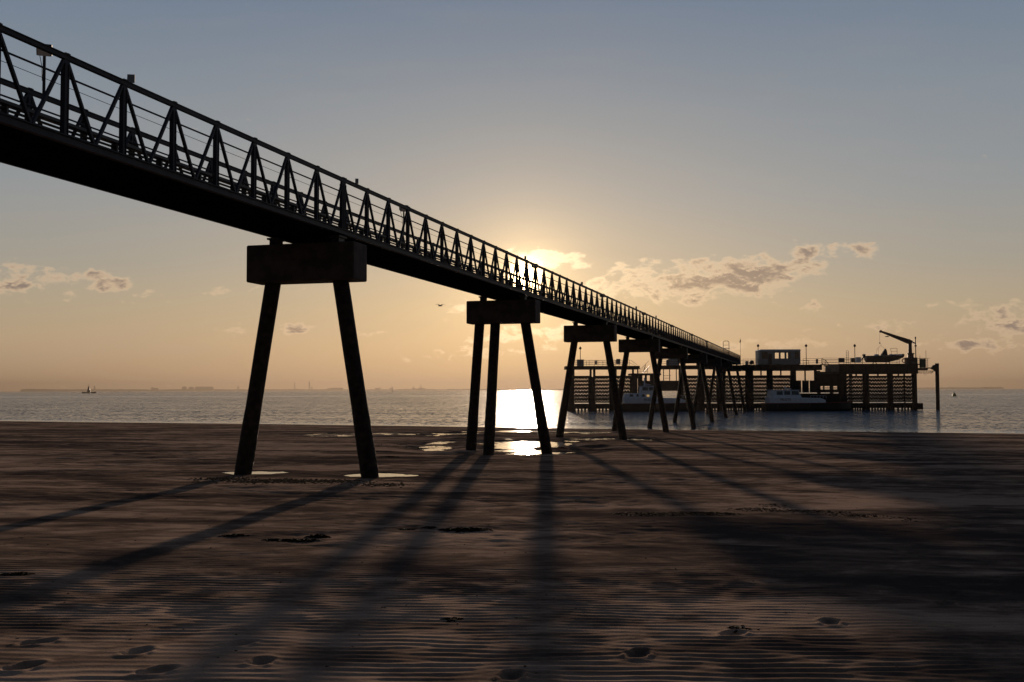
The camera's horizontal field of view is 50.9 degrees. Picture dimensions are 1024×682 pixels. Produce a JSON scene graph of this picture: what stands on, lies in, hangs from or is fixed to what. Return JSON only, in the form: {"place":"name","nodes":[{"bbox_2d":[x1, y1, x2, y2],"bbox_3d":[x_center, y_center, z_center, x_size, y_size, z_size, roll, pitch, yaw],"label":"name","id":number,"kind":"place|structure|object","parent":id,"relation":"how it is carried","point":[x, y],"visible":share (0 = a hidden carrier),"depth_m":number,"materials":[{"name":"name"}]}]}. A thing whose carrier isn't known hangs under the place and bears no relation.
{"place":"outdoors","nodes":[
{"label":"outdoors","id":0,"kind":"place"},
{"bbox_2d":[0,421,1023,681],"bbox_3d":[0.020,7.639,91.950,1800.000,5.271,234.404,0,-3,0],"label":"beach","id":1,"kind":"structure","parent":0,"point":[590,587],"depth_m":13.96,"materials":[{"name":"brown sand"}]},
{"bbox_2d":[0,572,34,575],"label":"seaweed clump","id":2,"kind":"object","parent":1,"relation":"on","point":[16,573],"visible":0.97,"depth_m":11.99,"materials":[{"name":"black plant"}]},
{"bbox_2d":[218,534,249,536],"bbox_3d":[-4.145,2.916,16.116,0.554,0.052,0.348,0,-3,0],"label":"seaweed clump","id":3,"kind":"object","parent":1,"relation":"on","point":[232,535],"visible":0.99,"depth_m":16.07,"materials":[{"name":"black plant"}]},
{"bbox_2d":[221,471,288,474],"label":"tide pool","id":4,"kind":"structure","parent":1,"relation":"on","point":[262,472],"depth_m":33.29,"materials":[{"name":"clear liquid"}]},
{"bbox_2d":[263,538,320,542],"bbox_3d":[-3.213,2.891,15.581,0.897,0.059,0.481,0,-3,-10],"label":"seaweed clump","id":5,"kind":"object","parent":1,"relation":"on","point":[292,540],"visible":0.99,"depth_m":15.51,"materials":[{"name":"black plant"}]},
{"bbox_2d":[234,235,378,477],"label":"jetty pier","id":6,"kind":"structure","parent":1,"relation":"on","point":[339,262],"depth_m":31.85,"materials":[{"name":"concrete"}]},
{"bbox_2d":[0,22,344,237],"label":"walkway span","id":7,"kind":"object","parent":6,"relation":"on","point":[28,142],"visible":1,"depth_m":23.84,"materials":[{"name":"black paint"}]},
{"bbox_2d":[36,44,52,93],"bbox_3d":[-10.001,-5.813,22.983,0.300,1.125,0.388,1,-3,-20],"label":"walkway lamp","id":8,"kind":"object","parent":7,"relation":"on","point":[39,52],"visible":0.73,"depth_m":22.96,"materials":[{"name":"metal"}]},
{"bbox_2d":[127,74,134,82],"bbox_3d":[-7.851,-5.398,22.162,0.150,0.190,0.060,0,-3,-11],"label":"marker plate","id":9,"kind":"object","parent":7,"relation":"on","point":[131,78],"visible":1,"depth_m":22.15,"materials":[{"name":"grey paint"}]},
{"bbox_2d":[274,178,527,295],"bbox_3d":[-3.272,-3.534,42.575,2.444,1.734,21.200,-1,-3,16],"label":"walkway span","id":10,"kind":"object","parent":6,"relation":"on","point":[385,254],"visible":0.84,"depth_m":40.12,"materials":[{"name":"metal"}]},
{"bbox_2d":[399,205,407,227],"bbox_3d":[-4.334,-4.914,43.080,0.300,1.125,0.388,1,-3,-20],"label":"walkway lamp","id":11,"kind":"object","parent":10,"relation":"on","point":[402,210],"visible":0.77,"depth_m":43.01,"materials":[{"name":"grey metal"}]},
{"bbox_2d":[305,534,330,538],"bbox_3d":[-2.908,2.917,16.049,0.434,0.078,0.309,0,-3,0],"label":"seaweed clump","id":12,"kind":"object","parent":1,"relation":"on","point":[316,536],"visible":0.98,"depth_m":15.99,"materials":[{"name":"black plant"}]},
{"bbox_2d":[179,444,509,487],"bbox_3d":[-4.510,4.837,44.291,8.308,0.791,33.749,0,-3,6],"label":"shingle","id":13,"kind":"object","parent":1,"relation":"on","point":[267,481],"visible":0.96,"depth_m":29.39,"materials":[{"name":"gravel"}]},
{"bbox_2d":[343,473,417,476],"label":"tide pool","id":14,"kind":"structure","parent":1,"relation":"on","point":[380,475],"depth_m":32.37,"materials":[{"name":"clear liquid"}]},
{"bbox_2d":[308,433,477,435],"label":"tide pool","id":15,"kind":"structure","parent":1,"relation":"on","point":[413,434],"depth_m":81.58,"materials":[{"name":"clear liquid"}]},
{"bbox_2d":[421,526,436,528],"bbox_3d":[-1.357,3.059,17.634,0.347,0.036,0.298,0,-3,0],"label":"seaweed clump","id":16,"kind":"object","parent":1,"relation":"on","point":[429,527],"visible":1,"depth_m":17.59,"materials":[{"name":"black plant"}]},
{"bbox_2d":[439,617,462,621],"bbox_3d":[-0.534,2.495,9.627,0.221,0.040,0.268,-1,-3,24],"label":"seaweed clump","id":17,"kind":"object","parent":1,"relation":"on","point":[448,619],"visible":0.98,"depth_m":9.60,"materials":[{"name":"black plant"}]},
{"bbox_2d":[438,527,492,532],"bbox_3d":[-0.758,3.028,17.298,0.921,0.074,0.466,0,-3,0],"label":"seaweed clump","id":18,"kind":"object","parent":1,"relation":"on","point":[469,529],"visible":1,"depth_m":17.22,"materials":[{"name":"black plant"}]},
{"bbox_2d":[419,438,579,454],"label":"tide pool","id":19,"kind":"structure","parent":1,"relation":"on","point":[527,446],"depth_m":59.52,"materials":[{"name":"clear liquid"}]},
{"bbox_2d":[466,295,551,454],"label":"jetty pier","id":20,"kind":"structure","parent":1,"relation":"on","point":[524,311],"depth_m":52.09,"materials":[{"name":"concrete"}]},
{"bbox_2d":[485,261,607,321],"bbox_3d":[2.476,-2.622,62.960,2.444,1.734,21.200,-1,-3,16],"label":"walkway span","id":21,"kind":"object","parent":20,"relation":"on","point":[556,307],"visible":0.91,"depth_m":61.49,"materials":[{"name":"metal"}]},
{"bbox_2d":[0,490,1022,680],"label":"shell grit","id":22,"kind":"object","parent":1,"relation":"on","point":[477,595],"visible":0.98,"depth_m":11.94,"materials":[{"name":"stone"}]},
{"bbox_2d":[462,431,614,433],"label":"tide pool","id":23,"kind":"structure","parent":1,"relation":"on","point":[550,431],"depth_m":92.19,"materials":[{"name":"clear liquid"}]},
{"bbox_2d":[556,321,626,438],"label":"jetty pier","id":24,"kind":"structure","parent":1,"relation":"on","point":[575,333],"depth_m":72.61,"materials":[{"name":"concrete"}]},
{"bbox_2d":[576,296,652,336],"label":"walkway span","id":25,"kind":"object","parent":24,"relation":"on","point":[625,324],"visible":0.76,"depth_m":81.80,"materials":[{"name":"metal"}]},
{"bbox_2d":[575,438,647,439],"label":"tide pool","id":26,"kind":"structure","parent":1,"relation":"on","point":[606,439],"depth_m":71.86,"materials":[{"name":"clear liquid"}]},
{"bbox_2d":[727,626,750,632],"bbox_3d":[1.968,2.500,9.331,0.258,0.036,0.271,0,-3,0],"label":"seaweed clump","id":27,"kind":"object","parent":1,"relation":"on","point":[735,627],"visible":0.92,"depth_m":9.33,"materials":[{"name":"brown plant"}]},
{"bbox_2d":[612,503,914,521],"bbox_3d":[4.733,3.366,21.247,5.865,0.113,3.541,0,-3,0],"label":"tide line weed","id":28,"kind":"object","parent":1,"relation":"on","point":[697,513],"visible":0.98,"depth_m":20.75,"materials":[{"name":"plant"}]},
{"bbox_2d":[0,389,1023,433],"bbox_3d":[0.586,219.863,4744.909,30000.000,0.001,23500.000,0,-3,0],"label":"sea","id":29,"kind":"structure","parent":0,"point":[982,411],"depth_m":195.07,"materials":[{"name":"grey liquid"}]},
{"bbox_2d":[195,387,212,390],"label":"building","id":30,"kind":"structure","parent":29,"relation":"on","point":[203,388],"depth_m":13956.59,"materials":[{"name":"grey"}]},
{"bbox_2d":[328,388,342,390],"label":"building","id":31,"kind":"structure","parent":29,"relation":"on","point":[335,389],"depth_m":13955.49,"materials":[{"name":"grey"}]},
{"bbox_2d":[564,360,639,410],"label":"berthing dolphin","id":32,"kind":"object","parent":29,"relation":"in","point":[592,396],"visible":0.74,"depth_m":206.16,"materials":[{"name":"metal"}]},
{"bbox_2d":[577,359,583,365],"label":"equipment cabinet","id":33,"kind":"object","parent":32,"relation":"on","point":[578,362],"visible":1,"depth_m":206.62,"materials":[{"name":"grey metal"}]},
{"bbox_2d":[611,336,668,431],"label":"jetty pier","id":34,"kind":"structure","parent":29,"relation":"in","point":[627,345],"depth_m":92.92,"materials":[{"name":"metal"}]},
{"bbox_2d":[626,316,682,345],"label":"walkway span","id":35,"kind":"object","parent":34,"relation":"on","point":[675,340],"visible":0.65,"depth_m":101.89,"materials":[{"name":"metal"}]},
{"bbox_2d":[621,378,698,411],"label":"pilot launch","id":36,"kind":"object","parent":29,"relation":"on","point":[641,400],"visible":0.62,"depth_m":199.28,"materials":[{"name":"black paint"}]},
{"bbox_2d":[647,346,695,427],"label":"jetty pier","id":37,"kind":"structure","parent":29,"relation":"in","point":[680,353],"depth_m":113.30,"materials":[{"name":"metal"}]},
{"bbox_2d":[673,352,713,421],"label":"jetty pier","id":38,"kind":"structure","parent":29,"relation":"in","point":[701,358],"depth_m":133.66,"materials":[{"name":"metal"}]},
{"bbox_2d":[662,329,702,351],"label":"walkway span","id":39,"kind":"object","parent":38,"relation":"on","point":[691,345],"visible":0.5,"depth_m":122.03,"materials":[{"name":"metal"}]},
{"bbox_2d":[693,357,727,417],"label":"jetty pier","id":40,"kind":"structure","parent":29,"relation":"in","point":[716,363],"depth_m":154.05,"materials":[{"name":"metal"}]},
{"bbox_2d":[688,339,716,356],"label":"walkway span","id":41,"kind":"object","parent":40,"relation":"on","point":[711,351],"visible":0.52,"depth_m":142.13,"materials":[{"name":"metal"}]},
{"bbox_2d":[707,345,728,360],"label":"walkway span","id":42,"kind":"object","parent":40,"relation":"on","point":[722,355],"visible":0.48,"depth_m":162.61,"materials":[{"name":"metal"}]},
{"bbox_2d":[706,361,737,413],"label":"jetty pier","id":43,"kind":"structure","parent":29,"relation":"in","point":[727,365],"depth_m":174.37,"materials":[{"name":"metal"}]},
{"bbox_2d":[717,364,745,411],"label":"jetty pier","id":44,"kind":"structure","parent":29,"relation":"in","point":[736,368],"depth_m":194.77,"materials":[{"name":"metal"}]},
{"bbox_2d":[722,351,737,363],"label":"walkway span","id":45,"kind":"object","parent":44,"relation":"on","point":[733,358],"visible":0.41,"depth_m":184.88,"materials":[{"name":"metal"}]},
{"bbox_2d":[628,358,839,410],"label":"pier head platform","id":46,"kind":"structure","parent":29,"relation":"in","point":[830,379],"depth_m":206.14,"materials":[{"name":"metal"}]},
{"bbox_2d":[668,359,678,364],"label":"equipment cabinet","id":47,"kind":"object","parent":46,"relation":"on","point":[674,362],"visible":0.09,"depth_m":209.04,"materials":[{"name":"grey metal"}]},
{"bbox_2d":[755,349,800,364],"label":"control cabin","id":48,"kind":"object","parent":46,"relation":"on","point":[764,356],"visible":0.94,"depth_m":207.26,"materials":[{"name":"grey metal"}]},
{"bbox_2d":[762,352,767,358],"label":"window","id":49,"kind":"structure","parent":48,"relation":"in","point":[764,354],"depth_m":207.30,"materials":[{"name":"glass"}]},
{"bbox_2d":[768,354,771,363],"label":"door","id":50,"kind":"structure","parent":48,"relation":"in","point":[769,355],"depth_m":207.20,"materials":[{"name":"metal"}]},
{"bbox_2d":[761,388,850,410],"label":"pilot launch","id":51,"kind":"object","parent":29,"relation":"on","point":[785,400],"visible":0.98,"depth_m":199.29,"materials":[{"name":"black paint"}]},
{"bbox_2d":[820,358,922,409],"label":"crane platform","id":52,"kind":"structure","parent":29,"relation":"in","point":[866,397],"depth_m":206.13,"materials":[{"name":"metal"}]},
{"bbox_2d":[855,357,860,362],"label":"equipment cabinet","id":53,"kind":"object","parent":52,"relation":"on","point":[857,359],"visible":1,"depth_m":206.65,"materials":[{"name":"grey metal"}]},
{"bbox_2d":[861,348,903,363],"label":"rigid dinghy","id":54,"kind":"object","parent":52,"relation":"on","point":[884,356],"visible":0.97,"depth_m":207.29,"materials":[{"name":"grey rubber"}]},
{"bbox_2d":[879,330,916,363],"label":"davit crane","id":55,"kind":"object","parent":52,"relation":"on","point":[912,359],"visible":0.92,"depth_m":208.42,"materials":[{"name":"metal"}]},
{"bbox_2d":[932,363,939,409],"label":"mooring pile","id":56,"kind":"object","parent":29,"relation":"in","point":[935,368],"visible":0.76,"depth_m":206.54,"materials":[{"name":"metal"}]},
{"bbox_2d":[917,358,932,372],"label":"side gantry","id":57,"kind":"object","parent":56,"relation":"attached to","point":[922,363],"visible":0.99,"depth_m":207.39,"materials":[{"name":"metal"}]},
{"bbox_2d":[20,387,1003,391],"bbox_3d":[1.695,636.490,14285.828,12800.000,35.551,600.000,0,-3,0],"label":"shore","id":58,"kind":"structure","parent":0,"point":[25,390],"depth_m":14003.16,"materials":[{"name":"grey"}]},
{"bbox_2d":[0,0,1023,391],"label":"sky","id":59,"kind":"structure","parent":0,"point":[827,176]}
]}

